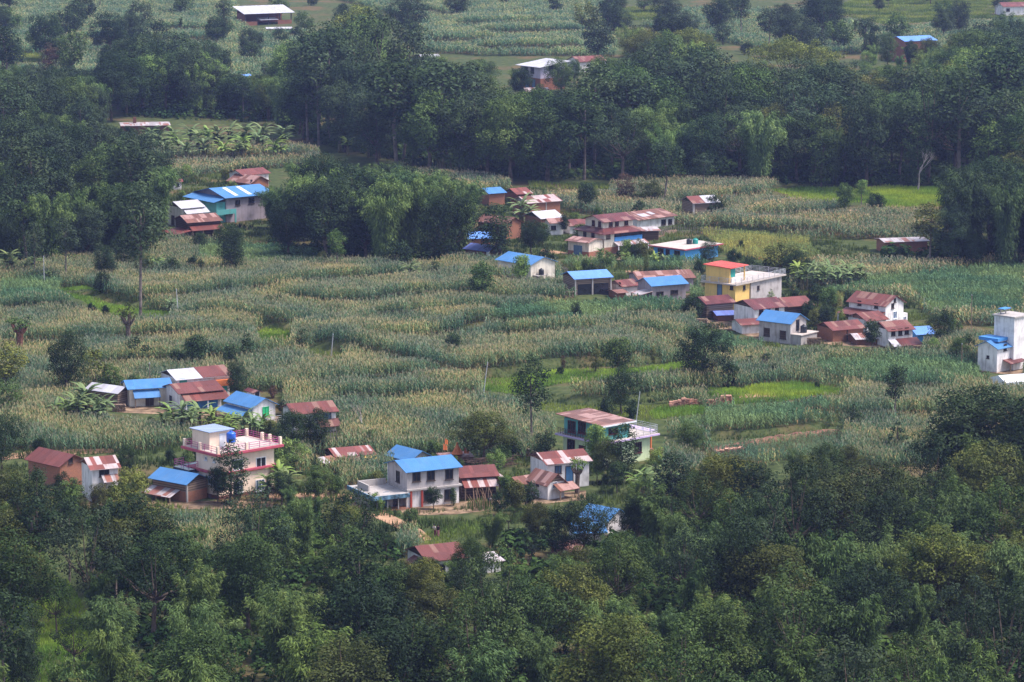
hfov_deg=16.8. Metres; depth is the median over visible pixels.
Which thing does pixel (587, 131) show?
slender tree
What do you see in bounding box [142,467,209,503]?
barn
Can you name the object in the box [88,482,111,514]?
broadleaf tree
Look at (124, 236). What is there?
slender tree
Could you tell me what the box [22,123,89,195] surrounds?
broadleaf tree
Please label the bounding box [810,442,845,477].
broadleaf tree
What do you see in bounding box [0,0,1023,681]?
ground
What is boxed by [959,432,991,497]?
bamboo clump
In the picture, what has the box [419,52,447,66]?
broadleaf tree
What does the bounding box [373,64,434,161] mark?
slender tree
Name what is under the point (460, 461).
bush
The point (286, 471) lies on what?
banana plant
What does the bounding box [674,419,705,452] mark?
broadleaf tree
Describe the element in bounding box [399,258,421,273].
banana plant
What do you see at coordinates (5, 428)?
broadleaf tree
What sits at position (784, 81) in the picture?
slender tree
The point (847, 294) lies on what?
bush
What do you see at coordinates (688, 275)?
long house
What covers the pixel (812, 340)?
woodpile
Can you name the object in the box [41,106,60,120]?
bamboo clump
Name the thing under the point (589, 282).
open barn
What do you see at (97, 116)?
broadleaf tree
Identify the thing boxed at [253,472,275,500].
banana plant
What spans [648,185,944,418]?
rice
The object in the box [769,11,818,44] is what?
broadleaf tree
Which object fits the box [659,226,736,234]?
stake fence
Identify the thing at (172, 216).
door
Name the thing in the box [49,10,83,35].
tree
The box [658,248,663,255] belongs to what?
window
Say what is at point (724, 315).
shed
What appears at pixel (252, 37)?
broadleaf tree
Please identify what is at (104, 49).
bush
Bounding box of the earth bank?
[711,429,840,451]
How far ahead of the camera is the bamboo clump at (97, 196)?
699.42 m
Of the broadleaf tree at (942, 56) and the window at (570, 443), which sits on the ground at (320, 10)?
the broadleaf tree at (942, 56)
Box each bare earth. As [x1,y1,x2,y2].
[4,449,113,459]
[269,493,351,500]
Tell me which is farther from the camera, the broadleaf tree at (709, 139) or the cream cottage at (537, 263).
the broadleaf tree at (709, 139)
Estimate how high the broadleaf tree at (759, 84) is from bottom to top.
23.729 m
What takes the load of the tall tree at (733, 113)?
on the ground at (320, 10)
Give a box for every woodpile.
[112,404,125,411]
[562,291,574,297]
[695,318,707,324]
[807,337,821,344]
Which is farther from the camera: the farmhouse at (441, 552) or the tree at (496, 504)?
the tree at (496, 504)
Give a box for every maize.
[0,0,1023,78]
[0,231,1023,563]
[0,241,1023,431]
[151,138,1023,325]
[699,226,964,308]
[708,427,841,462]
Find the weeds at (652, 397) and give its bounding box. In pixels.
[14,193,969,441]
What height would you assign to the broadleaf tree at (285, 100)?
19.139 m
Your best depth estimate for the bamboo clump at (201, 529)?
420.92 m
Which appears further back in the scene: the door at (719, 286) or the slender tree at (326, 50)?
the slender tree at (326, 50)
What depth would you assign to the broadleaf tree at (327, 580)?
389.47 m
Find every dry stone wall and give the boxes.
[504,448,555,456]
[669,395,731,407]
[715,446,745,454]
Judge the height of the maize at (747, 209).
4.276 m
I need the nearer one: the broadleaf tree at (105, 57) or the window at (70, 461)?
the window at (70, 461)
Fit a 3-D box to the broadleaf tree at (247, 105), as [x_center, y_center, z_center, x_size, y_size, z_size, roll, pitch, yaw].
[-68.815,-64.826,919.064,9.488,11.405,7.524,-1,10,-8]
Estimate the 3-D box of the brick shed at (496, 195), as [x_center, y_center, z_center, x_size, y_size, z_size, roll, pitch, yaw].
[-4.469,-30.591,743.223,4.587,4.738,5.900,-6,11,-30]
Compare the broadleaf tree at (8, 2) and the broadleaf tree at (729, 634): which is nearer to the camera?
the broadleaf tree at (729, 634)
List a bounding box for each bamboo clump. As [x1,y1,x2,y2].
[0,161,15,206]
[0,210,25,258]
[0,502,9,546]
[0,663,9,681]
[3,631,24,681]
[6,192,82,259]
[6,476,26,508]
[24,109,61,133]
[29,113,67,132]
[39,113,70,127]
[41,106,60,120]
[45,194,60,216]
[46,657,85,681]
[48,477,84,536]
[53,186,96,256]
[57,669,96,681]
[58,117,92,128]
[62,75,98,122]
[71,154,99,193]
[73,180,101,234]
[77,185,107,216]
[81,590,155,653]
[81,596,139,680]
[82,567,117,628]
[84,621,141,681]
[89,498,114,543]
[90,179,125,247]
[91,133,125,166]
[93,80,111,125]
[116,655,152,681]
[134,172,159,189]
[142,165,183,233]
[145,165,180,179]
[157,46,186,99]
[157,648,231,681]
[159,596,243,681]
[169,63,214,115]
[170,534,201,584]
[170,557,226,629]
[189,522,209,542]
[191,57,228,110]
[231,529,278,610]
[240,505,274,539]
[241,580,330,681]
[253,188,293,236]
[255,584,300,655]
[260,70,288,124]
[260,185,277,220]
[264,188,286,222]
[274,613,352,681]
[276,82,302,126]
[277,497,321,558]
[279,485,297,511]
[281,161,307,180]
[283,170,326,240]
[284,165,352,246]
[291,159,315,180]
[298,494,329,522]
[325,524,369,586]
[329,561,374,635]
[336,186,381,255]
[353,183,413,259]
[361,170,435,259]
[362,163,380,177]
[367,165,420,212]
[373,162,399,171]
[380,48,411,63]
[385,166,405,175]
[394,617,449,681]
[406,169,445,245]
[408,171,458,234]
[416,172,459,239]
[424,191,467,246]
[434,175,478,251]
[437,97,486,172]
[442,558,460,581]
[445,628,520,681]
[453,176,487,228]
[458,184,484,223]
[480,506,509,548]
[500,564,512,583]
[508,67,519,87]
[512,114,541,176]
[512,626,562,681]
[543,552,585,612]
[543,570,583,636]
[548,550,566,566]
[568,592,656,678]
[599,545,643,613]
[608,621,647,681]
[612,22,646,60]
[627,477,644,502]
[627,485,639,517]
[628,98,677,169]
[636,476,671,556]
[644,121,690,178]
[649,602,681,670]
[655,511,701,573]
[656,54,683,70]
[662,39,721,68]
[666,520,734,600]
[671,558,707,628]
[672,120,707,173]
[689,586,741,645]
[721,107,794,178]
[744,493,791,568]
[752,572,809,680]
[774,623,817,681]
[781,528,830,613]
[783,447,809,478]
[797,478,828,546]
[807,577,848,641]
[814,531,873,609]
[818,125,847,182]
[838,593,891,676]
[852,523,917,618]
[866,43,879,64]
[887,82,933,156]
[892,490,918,560]
[894,55,904,68]
[899,582,936,646]
[901,47,915,66]
[909,656,953,681]
[910,49,944,70]
[910,514,980,584]
[916,57,934,85]
[921,490,979,554]
[926,47,942,58]
[926,619,974,681]
[930,167,1004,255]
[932,161,975,226]
[933,168,993,256]
[934,110,956,167]
[935,474,966,513]
[943,167,984,227]
[954,485,997,557]
[958,164,998,227]
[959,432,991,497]
[961,639,1005,681]
[972,674,1016,681]
[980,159,1022,254]
[981,536,1023,627]
[986,170,1023,270]
[987,174,1023,257]
[997,168,1023,255]
[1008,561,1023,581]
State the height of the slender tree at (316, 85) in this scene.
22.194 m
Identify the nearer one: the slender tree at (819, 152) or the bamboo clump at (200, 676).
the bamboo clump at (200, 676)
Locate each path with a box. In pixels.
[351,502,430,541]
[542,250,591,263]
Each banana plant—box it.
[0,249,20,267]
[17,256,37,274]
[24,256,42,273]
[44,269,52,276]
[46,397,65,410]
[55,396,75,415]
[61,391,91,414]
[69,382,102,414]
[79,393,111,416]
[92,394,114,415]
[139,125,159,148]
[147,125,172,141]
[151,254,165,265]
[152,411,174,425]
[155,402,180,426]
[157,141,175,155]
[163,125,182,140]
[163,131,188,156]
[164,299,176,315]
[165,400,197,426]
[174,17,184,32]
[174,140,195,159]
[176,409,201,426]
[180,123,200,140]
[187,129,208,155]
[188,400,216,425]
[193,137,214,159]
[198,405,223,423]
[199,125,213,141]
[204,124,231,146]
[209,138,234,159]
[212,411,236,429]
[219,120,242,141]
[222,411,244,429]
[229,135,251,156]
[229,139,250,158]
[230,406,259,435]
[234,123,256,151]
[240,412,264,437]
[250,127,271,153]
[251,122,274,136]
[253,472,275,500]
[254,411,275,433]
[262,134,289,158]
[265,459,294,492]
[270,467,302,500]
[272,124,293,143]
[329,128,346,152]
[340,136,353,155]
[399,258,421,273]
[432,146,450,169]
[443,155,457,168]
[508,192,539,225]
[593,247,604,255]
[621,252,630,265]
[626,467,650,495]
[630,467,656,496]
[642,465,665,491]
[650,251,661,264]
[789,260,808,286]
[791,265,816,290]
[807,261,825,288]
[808,265,835,290]
[816,257,840,277]
[824,264,845,279]
[827,265,855,286]
[837,259,856,271]
[844,264,863,285]
[848,19,860,29]
[853,263,871,280]
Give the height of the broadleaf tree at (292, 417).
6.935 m
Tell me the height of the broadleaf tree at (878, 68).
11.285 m
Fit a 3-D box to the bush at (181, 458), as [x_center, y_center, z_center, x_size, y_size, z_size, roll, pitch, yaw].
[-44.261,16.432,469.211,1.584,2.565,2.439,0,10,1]
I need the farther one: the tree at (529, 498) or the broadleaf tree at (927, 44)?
the broadleaf tree at (927, 44)
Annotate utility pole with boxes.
[635,392,639,424]
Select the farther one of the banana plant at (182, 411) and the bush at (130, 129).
the bush at (130, 129)
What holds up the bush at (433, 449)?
on the ground at (320, 10)
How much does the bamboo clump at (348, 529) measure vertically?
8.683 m
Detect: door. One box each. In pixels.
[145,398,153,405]
[171,215,174,225]
[219,433,225,447]
[565,466,573,481]
[574,245,581,255]
[717,284,721,294]
[796,319,799,330]
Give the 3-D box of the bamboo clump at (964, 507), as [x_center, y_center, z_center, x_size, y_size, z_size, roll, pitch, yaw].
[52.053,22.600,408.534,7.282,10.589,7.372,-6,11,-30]
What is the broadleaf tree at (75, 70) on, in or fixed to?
on the ground at (320, 10)
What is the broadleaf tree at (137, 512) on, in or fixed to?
on the ground at (320, 10)
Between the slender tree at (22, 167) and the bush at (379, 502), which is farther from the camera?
the slender tree at (22, 167)
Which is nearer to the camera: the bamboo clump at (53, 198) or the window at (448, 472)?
the window at (448, 472)
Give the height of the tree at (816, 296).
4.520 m
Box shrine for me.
[436,442,473,463]
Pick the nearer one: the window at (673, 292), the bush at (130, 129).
the window at (673, 292)
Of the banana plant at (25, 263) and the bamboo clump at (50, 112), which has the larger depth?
the bamboo clump at (50, 112)
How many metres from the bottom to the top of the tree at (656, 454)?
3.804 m
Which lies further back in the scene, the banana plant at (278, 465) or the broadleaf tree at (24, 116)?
the broadleaf tree at (24, 116)
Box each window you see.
[68,457,73,463]
[99,469,108,477]
[235,200,240,205]
[248,197,254,203]
[255,479,264,491]
[256,456,265,466]
[262,406,268,415]
[393,498,399,505]
[395,470,399,483]
[412,472,420,482]
[426,470,435,481]
[444,489,453,501]
[445,469,453,480]
[555,465,561,473]
[567,420,575,433]
[567,439,574,449]
[577,421,585,434]
[608,427,617,435]
[634,441,642,453]
[656,291,663,296]
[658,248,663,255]
[661,219,665,225]
[671,290,678,294]
[674,250,679,257]
[764,328,769,336]
[780,330,785,339]
[893,311,897,319]
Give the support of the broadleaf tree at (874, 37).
on the ground at (320, 10)
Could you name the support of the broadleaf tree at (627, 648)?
on the ground at (320, 10)
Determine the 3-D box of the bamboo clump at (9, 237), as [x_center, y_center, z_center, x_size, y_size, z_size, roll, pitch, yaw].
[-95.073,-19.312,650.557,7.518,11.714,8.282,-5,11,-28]
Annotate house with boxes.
[78,455,120,501]
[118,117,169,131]
[159,364,230,395]
[162,213,222,238]
[163,380,228,409]
[167,199,209,225]
[173,424,283,499]
[182,184,268,222]
[228,167,270,179]
[347,454,462,511]
[475,214,523,238]
[516,58,568,89]
[526,448,592,486]
[555,408,659,466]
[566,55,605,71]
[574,212,648,253]
[626,269,695,290]
[627,208,677,226]
[630,275,688,299]
[648,239,723,260]
[700,260,785,309]
[732,297,787,318]
[756,309,818,344]
[890,35,936,61]
[979,307,1023,369]
[995,2,1023,15]
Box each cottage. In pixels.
[24,447,81,485]
[215,391,281,420]
[495,251,557,279]
[525,468,579,500]
[542,218,562,234]
[563,219,584,233]
[564,236,604,256]
[579,503,626,535]
[612,278,637,295]
[846,310,889,331]
[873,319,922,348]
[975,340,1023,372]
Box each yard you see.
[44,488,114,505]
[120,406,278,420]
[148,498,272,508]
[401,498,508,514]
[523,490,585,504]
[567,254,621,259]
[703,319,758,338]
[821,339,920,347]
[981,369,1022,373]
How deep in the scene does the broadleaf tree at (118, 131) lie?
833.35 m
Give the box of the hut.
[606,289,628,299]
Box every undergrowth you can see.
[0,70,1023,270]
[83,475,1023,681]
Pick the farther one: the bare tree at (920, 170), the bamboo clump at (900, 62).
the bamboo clump at (900, 62)
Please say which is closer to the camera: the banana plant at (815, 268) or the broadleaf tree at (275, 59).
the banana plant at (815, 268)
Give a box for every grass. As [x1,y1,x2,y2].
[1,285,812,681]
[6,0,1023,189]
[308,287,846,543]
[767,184,938,206]
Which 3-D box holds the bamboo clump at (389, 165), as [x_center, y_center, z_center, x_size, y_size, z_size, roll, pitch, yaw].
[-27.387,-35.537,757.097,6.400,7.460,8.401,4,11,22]
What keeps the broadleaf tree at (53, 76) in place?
on the ground at (320, 10)
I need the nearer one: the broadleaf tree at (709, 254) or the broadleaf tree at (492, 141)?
the broadleaf tree at (709, 254)
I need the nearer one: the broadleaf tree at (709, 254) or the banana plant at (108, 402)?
the banana plant at (108, 402)
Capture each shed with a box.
[86,382,126,404]
[120,377,171,407]
[226,173,269,186]
[265,27,291,30]
[311,455,335,467]
[321,445,376,462]
[384,444,431,459]
[459,464,502,500]
[466,231,489,244]
[478,187,506,204]
[484,551,505,572]
[505,187,532,201]
[509,474,529,493]
[511,194,562,215]
[522,87,548,93]
[524,210,560,226]
[551,540,582,557]
[569,522,607,543]
[639,226,660,240]
[679,195,717,217]
[693,294,735,317]
[712,310,733,320]
[729,318,758,333]
[814,319,863,341]
[846,333,878,344]
[874,237,929,251]
[912,326,933,341]
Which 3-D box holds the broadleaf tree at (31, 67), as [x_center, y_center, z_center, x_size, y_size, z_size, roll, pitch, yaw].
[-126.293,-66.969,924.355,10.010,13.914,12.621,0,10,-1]
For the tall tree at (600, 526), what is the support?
on the ground at (320, 10)
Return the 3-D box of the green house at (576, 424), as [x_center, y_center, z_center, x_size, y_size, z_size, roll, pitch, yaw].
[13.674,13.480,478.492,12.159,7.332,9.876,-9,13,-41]
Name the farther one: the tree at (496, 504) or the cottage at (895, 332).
the cottage at (895, 332)
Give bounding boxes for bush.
[31,437,47,450]
[87,302,96,310]
[92,38,101,47]
[93,271,111,293]
[97,45,111,55]
[101,305,109,314]
[120,126,136,138]
[149,126,160,138]
[164,448,175,461]
[166,349,186,363]
[177,190,185,200]
[178,454,189,464]
[183,450,192,459]
[186,254,205,268]
[221,169,228,178]
[222,345,237,363]
[268,385,277,398]
[289,26,301,36]
[307,0,317,5]
[316,250,326,258]
[327,475,342,493]
[360,473,371,479]
[368,492,385,510]
[401,507,418,525]
[419,439,441,454]
[454,455,463,465]
[503,493,522,509]
[505,198,510,207]
[535,248,558,262]
[556,366,563,374]
[568,212,579,218]
[573,261,581,270]
[581,259,590,269]
[584,264,597,269]
[597,396,616,413]
[601,474,608,484]
[624,244,640,259]
[624,398,639,418]
[638,464,646,474]
[647,461,658,473]
[648,266,659,270]
[680,293,704,316]
[705,194,727,211]
[719,363,740,386]
[726,249,742,261]
[737,240,744,247]
[739,42,752,53]
[762,258,773,272]
[789,288,803,296]
[801,300,815,317]
[806,309,821,326]
[827,292,840,308]
[828,306,835,316]
[842,289,852,318]
[866,192,886,210]
[870,25,881,34]
[892,246,905,259]
[926,337,939,351]
[948,318,962,333]
[961,334,975,354]
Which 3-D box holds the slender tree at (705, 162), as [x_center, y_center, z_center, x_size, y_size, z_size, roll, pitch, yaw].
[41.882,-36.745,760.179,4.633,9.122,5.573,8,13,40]
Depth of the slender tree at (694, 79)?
816.37 m
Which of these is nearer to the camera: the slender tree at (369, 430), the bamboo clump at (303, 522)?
the bamboo clump at (303, 522)
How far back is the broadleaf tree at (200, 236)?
668.55 m
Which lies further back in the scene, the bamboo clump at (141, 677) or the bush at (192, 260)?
the bush at (192, 260)
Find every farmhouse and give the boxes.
[279,400,340,432]
[404,542,468,571]
[837,290,907,320]
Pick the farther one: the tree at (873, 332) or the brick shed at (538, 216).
the brick shed at (538, 216)
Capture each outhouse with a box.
[172,179,182,189]
[243,388,260,395]
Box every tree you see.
[0,0,17,7]
[0,5,11,33]
[0,6,23,27]
[0,25,22,74]
[0,38,25,65]
[0,68,13,82]
[0,70,40,109]
[0,81,31,127]
[0,81,32,122]
[0,100,33,129]
[0,114,43,161]
[0,120,25,149]
[0,133,29,170]
[0,156,45,208]
[0,169,48,247]
[0,177,50,255]
[0,202,35,245]
[0,340,29,379]
[0,377,25,407]
[0,409,30,471]
[0,463,39,518]
[0,463,80,562]
[0,507,35,555]
[0,526,69,630]
[0,543,51,616]
[0,588,37,681]
[0,625,43,681]
[1,494,60,589]
[3,74,45,118]
[5,138,54,239]
[5,315,33,349]
[6,64,23,76]
[6,491,61,541]
[8,73,54,123]
[12,66,29,76]
[19,99,40,122]
[19,146,73,202]
[19,468,49,504]
[21,602,46,636]
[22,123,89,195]
[23,64,48,82]
[23,221,45,268]
[24,12,64,51]
[25,29,38,45]
[25,64,72,103]
[26,75,75,121]
[32,297,38,307]
[35,576,75,631]
[36,42,60,69]
[39,121,95,165]
[41,73,72,100]
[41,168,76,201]
[43,36,70,58]
[43,502,132,623]
[45,68,86,101]
[45,330,89,388]
[46,75,99,116]
[48,613,94,678]
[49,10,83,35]
[50,214,81,281]
[50,497,89,581]
[51,471,77,503]
[53,151,91,204]
[55,28,89,69]
[56,677,96,681]
[57,122,107,160]
[58,64,85,75]
[62,151,114,199]
[63,0,87,25]
[63,73,96,93]
[64,95,98,124]
[64,101,104,127]
[67,204,107,253]
[70,0,97,16]
[73,481,88,519]
[77,119,116,160]
[82,70,94,76]
[82,85,111,120]
[85,67,138,120]
[86,124,117,167]
[87,10,126,45]
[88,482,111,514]
[89,46,138,108]
[91,53,154,115]
[92,245,118,271]
[92,516,134,603]
[93,36,133,65]
[93,491,181,576]
[94,123,119,149]
[94,180,165,244]
[96,363,125,385]
[100,139,159,190]
[101,529,204,640]
[103,482,131,508]
[105,179,171,315]
[107,129,176,171]
[110,491,174,571]
[111,464,150,498]
[112,127,124,137]
[112,233,144,265]
[113,12,147,36]
[114,40,164,111]
[115,54,168,107]
[115,136,149,184]
[115,303,137,338]
[116,444,137,472]
[119,48,165,106]
[121,525,213,620]
[122,0,155,22]
[123,32,165,52]
[126,35,157,56]
[128,185,164,239]
[133,253,154,270]
[134,40,168,78]
[135,152,185,189]
[138,18,171,40]
[143,47,180,109]
[143,625,246,681]
[152,33,175,86]
[157,30,196,57]
[160,256,180,270]
[164,48,189,100]
[166,40,189,52]
[168,47,200,80]
[169,35,210,56]
[171,0,194,12]
[171,48,223,112]
[179,164,192,176]
[182,333,210,361]
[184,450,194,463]
[185,37,202,53]
[185,51,229,97]
[189,38,224,64]
[191,231,207,246]
[201,40,232,71]
[202,14,235,41]
[202,531,285,634]
[205,466,226,501]
[209,75,255,113]
[211,437,250,504]
[211,539,234,573]
[212,51,232,74]
[213,0,231,24]
[213,222,246,269]
[213,224,225,238]
[214,59,229,77]
[214,483,296,566]
[219,77,241,108]
[224,180,237,186]
[225,360,249,391]
[232,74,253,118]
[232,475,243,501]
[236,75,259,114]
[237,26,265,52]
[237,41,263,60]
[248,75,278,120]
[253,73,264,106]
[255,75,281,119]
[260,61,268,72]
[262,67,274,76]
[262,419,279,437]
[265,38,313,83]
[265,471,294,505]
[267,198,310,252]
[268,0,290,7]
[270,408,310,442]
[270,515,302,573]
[271,41,293,76]
[271,69,324,139]
[272,27,289,40]
[275,437,310,471]
[276,80,315,134]
[276,400,287,413]
[277,56,327,142]
[279,57,303,82]
[280,150,359,192]
[282,39,316,75]
[285,177,367,253]
[288,572,415,679]
[293,11,314,29]
[293,61,338,144]
[294,25,327,47]
[294,174,357,246]
[294,328,309,348]
[296,23,357,137]
[296,631,393,681]
[299,407,332,453]
[302,464,336,496]
[305,25,374,63]
[305,30,328,41]
[306,474,325,495]
[311,487,380,548]
[312,456,320,491]
[312,543,362,612]
[313,5,412,90]
[317,79,368,151]
[318,53,378,145]
[324,499,361,532]
[327,228,346,262]
[328,2,377,47]
[329,32,381,123]
[329,187,395,262]
[329,527,383,630]
[330,5,357,27]
[334,165,385,203]
[340,72,405,155]
[342,85,405,164]
[345,610,474,681]
[346,14,390,59]
[351,405,361,422]
[356,53,431,162]
[364,15,442,126]
[366,429,374,441]
[368,470,384,479]
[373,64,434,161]
[374,160,405,173]
[375,11,391,40]
[376,526,395,557]
[380,238,414,263]
[381,560,423,618]
[384,0,430,31]
[390,18,422,48]
[391,87,465,171]
[398,560,412,570]
[400,64,471,120]
[400,558,433,586]
[400,579,476,647]
[401,164,427,178]
[402,120,422,165]
[403,557,445,612]
[406,57,480,167]
[410,53,462,72]
[412,556,428,568]
[414,189,483,254]
[416,585,533,681]
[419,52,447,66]
[424,486,443,507]
[425,167,458,185]
[426,91,466,158]
[426,556,441,576]
[429,261,439,271]
[432,91,520,177]
[435,79,481,103]
[442,0,472,12]
[443,410,521,462]
[444,557,485,602]
[445,333,462,347]
[447,60,487,96]
[447,537,486,573]
[448,555,504,633]
[449,487,456,505]
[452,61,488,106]
[453,539,520,654]
[468,57,502,84]
[468,260,496,293]
[470,92,565,182]
[471,72,514,99]
[472,88,495,141]
[474,573,581,680]
[475,202,512,256]
[476,89,516,110]
[485,90,544,169]
[485,449,506,472]
[491,488,510,511]
[496,443,511,465]
[497,475,512,493]
[498,506,519,528]
[501,313,510,331]
[504,478,526,512]
[505,436,524,460]
[507,66,533,91]
[507,353,556,436]
[511,254,529,278]
[513,86,563,145]
[513,90,585,181]
[516,219,546,253]
[517,501,553,534]
[520,480,540,507]
[522,533,542,558]
[526,561,613,657]
[533,429,556,452]
[534,83,545,89]
[537,221,550,243]
[537,502,589,556]
[543,57,573,94]
[547,544,598,593]
[548,0,562,9]
[548,87,569,98]
[550,87,596,175]
[550,612,679,681]
[554,68,572,82]
[559,87,607,179]
[559,213,569,229]
[560,355,565,368]
[562,494,609,548]
[565,60,620,163]
[568,59,581,79]
[569,73,622,155]
[569,456,588,493]
[570,302,582,315]
[571,1,599,28]
[572,223,584,235]
[574,494,617,539]
[577,181,597,205]
[578,54,622,92]
[578,532,657,611]
[581,21,616,54]
[582,422,611,459]
[586,65,693,159]
[587,102,633,164]
[589,106,652,179]
[589,452,607,481]
[590,345,602,371]
[590,437,620,475]
[590,528,665,587]
[594,202,599,214]
[596,0,620,22]
[596,5,633,35]
[596,71,656,166]
[597,250,614,268]
[598,0,620,23]
[598,63,651,138]
[601,337,634,373]
[602,423,639,481]
[604,0,628,8]
[604,365,642,412]
[605,460,628,492]
[610,57,642,141]
[611,109,679,173]
[612,50,675,99]
[613,33,665,59]
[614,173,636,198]
[617,28,660,62]
[617,51,651,71]
[617,496,654,542]
[620,24,645,40]
[620,239,631,255]
[626,39,675,73]
[631,200,645,210]
[631,609,740,681]
[633,179,667,197]
[636,0,652,9]
[636,32,699,97]
[636,240,649,257]
[643,254,649,269]
[644,447,666,464]
[645,85,697,124]
[646,139,685,197]
[647,28,687,62]
[647,523,711,608]
[649,0,682,16]
[649,12,696,43]
[650,346,655,363]
[651,96,697,145]
[651,451,693,516]
[652,58,695,101]
[654,594,769,681]
[665,469,727,535]
[671,10,699,28]
[671,321,735,383]
[673,26,707,50]
[673,469,702,504]
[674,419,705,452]
[674,452,764,525]
[676,42,723,94]
[676,76,768,167]
[676,110,731,175]
[677,55,742,152]
[682,48,732,99]
[682,89,730,154]
[684,23,703,42]
[688,457,747,503]
[690,153,716,181]
[692,258,705,275]
[694,488,754,557]
[694,512,767,612]
[695,32,715,54]
[695,62,784,102]
[698,239,719,261]
[699,452,725,481]
[700,65,781,156]
[701,0,736,27]
[707,1,733,23]
[711,23,732,44]
[715,99,764,171]
[718,540,821,608]
[720,483,787,569]
[722,91,776,145]
[727,456,777,509]
[730,61,802,121]
[732,0,751,31]
[732,118,792,168]
[735,60,758,68]
[740,255,765,270]
[741,34,847,77]
[741,668,783,681]
[747,557,858,666]
[751,460,842,549]
[756,6,782,50]
[759,63,779,87]
[759,102,796,168]
[761,352,770,362]
[761,464,774,489]
[762,56,827,145]
[762,240,801,271]
[769,2,795,27]
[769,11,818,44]
[770,111,839,180]
[771,85,814,153]
[773,63,868,127]
[774,76,805,113]
[777,75,849,174]
[778,59,818,83]
[781,249,810,278]
[782,61,853,117]
[782,450,831,524]
[784,454,826,492]
[788,459,927,549]
[795,0,851,33]
[795,458,844,500]
[797,22,830,51]
[803,114,840,187]
[806,60,865,101]
[806,283,823,305]
[807,0,844,23]
[807,94,851,137]
[808,634,890,681]
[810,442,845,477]
[812,557,913,651]
[814,473,864,546]
[815,100,871,176]
[816,305,835,322]
[817,670,860,681]
[819,66,898,93]
[819,287,838,306]
[821,63,854,73]
[822,19,855,47]
[824,18,845,38]
[831,503,879,582]
[832,68,879,112]
[833,444,864,467]
[836,92,907,186]
[836,182,855,208]
[838,306,844,320]
[844,59,875,88]
[844,404,862,427]
[853,16,876,40]
[855,179,867,204]
[855,489,931,555]
[859,49,876,68]
[860,61,873,75]
[861,32,880,57]
[861,319,881,349]
[869,467,928,515]
[870,63,896,84]
[870,63,902,81]
[871,90,886,104]
[872,63,934,95]
[873,0,884,8]
[875,630,943,681]
[877,31,899,63]
[878,97,904,161]
[880,98,922,174]
[881,70,980,181]
[881,88,941,168]
[882,11,912,36]
[882,364,907,411]
[883,66,934,106]
[883,458,902,474]
[885,422,909,448]
[886,521,988,623]
[888,106,932,168]
[900,121,935,185]
[900,501,941,584]
[901,431,961,510]
[904,39,918,63]
[907,63,971,107]
[908,382,1023,474]
[909,553,989,623]
[910,201,952,261]
[914,102,935,157]
[914,417,993,486]
[916,36,938,54]
[917,152,933,188]
[917,467,970,512]
[920,97,989,169]
[924,307,956,339]
[926,46,977,69]
[926,60,971,82]
[929,67,994,172]
[929,572,1011,675]
[930,7,956,34]
[930,45,947,59]
[930,203,973,258]
[932,0,951,15]
[934,133,964,159]
[938,51,975,75]
[938,660,1006,681]
[939,57,986,112]
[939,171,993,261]
[939,438,1023,526]
[942,41,964,49]
[942,579,1023,681]
[944,27,1003,56]
[946,0,971,29]
[947,32,962,43]
[947,44,999,101]
[948,476,1023,582]
[949,337,971,356]
[950,110,1011,165]
[957,97,1008,162]
[961,57,1002,107]
[963,233,987,262]
[964,112,1010,171]
[966,154,1017,239]
[971,22,991,34]
[971,529,1023,596]
[974,23,1023,55]
[974,88,1023,160]
[975,38,1023,102]
[978,46,1023,111]
[981,106,1023,162]
[982,19,1023,47]
[982,90,1023,127]
[984,396,1023,475]
[985,17,1007,33]
[987,577,1023,680]
[991,0,1000,14]
[994,11,1014,25]
[994,86,1023,153]
[994,500,1023,544]
[995,134,1023,172]
[998,66,1023,103]
[1001,19,1023,37]
[1003,36,1023,62]
[1006,93,1021,162]
[1008,19,1023,38]
[1012,498,1023,529]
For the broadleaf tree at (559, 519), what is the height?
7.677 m
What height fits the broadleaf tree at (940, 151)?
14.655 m
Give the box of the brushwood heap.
[463,455,521,466]
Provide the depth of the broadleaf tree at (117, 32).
1090.66 m
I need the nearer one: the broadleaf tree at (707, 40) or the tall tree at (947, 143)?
the tall tree at (947, 143)
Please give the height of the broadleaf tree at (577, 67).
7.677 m
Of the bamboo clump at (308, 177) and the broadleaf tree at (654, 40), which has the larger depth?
the broadleaf tree at (654, 40)
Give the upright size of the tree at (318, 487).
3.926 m
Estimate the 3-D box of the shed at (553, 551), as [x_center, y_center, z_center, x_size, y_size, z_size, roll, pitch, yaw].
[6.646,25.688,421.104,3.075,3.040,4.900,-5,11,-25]
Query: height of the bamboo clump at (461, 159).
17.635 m
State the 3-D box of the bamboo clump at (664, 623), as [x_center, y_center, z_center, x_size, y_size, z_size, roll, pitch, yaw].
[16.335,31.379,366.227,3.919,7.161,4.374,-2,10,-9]
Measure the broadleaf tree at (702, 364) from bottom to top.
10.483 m
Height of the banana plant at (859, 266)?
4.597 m
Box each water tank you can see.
[226,431,235,448]
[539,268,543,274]
[686,238,691,243]
[692,238,697,243]
[800,324,806,332]
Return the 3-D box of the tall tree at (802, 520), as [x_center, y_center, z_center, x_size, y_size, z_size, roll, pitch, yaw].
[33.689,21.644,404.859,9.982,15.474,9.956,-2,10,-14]
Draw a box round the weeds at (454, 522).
[0,166,933,562]
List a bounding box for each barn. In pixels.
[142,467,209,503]
[232,5,294,25]
[463,243,501,256]
[560,269,612,294]
[779,295,814,316]
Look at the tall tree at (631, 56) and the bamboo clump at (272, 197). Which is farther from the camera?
the tall tree at (631, 56)

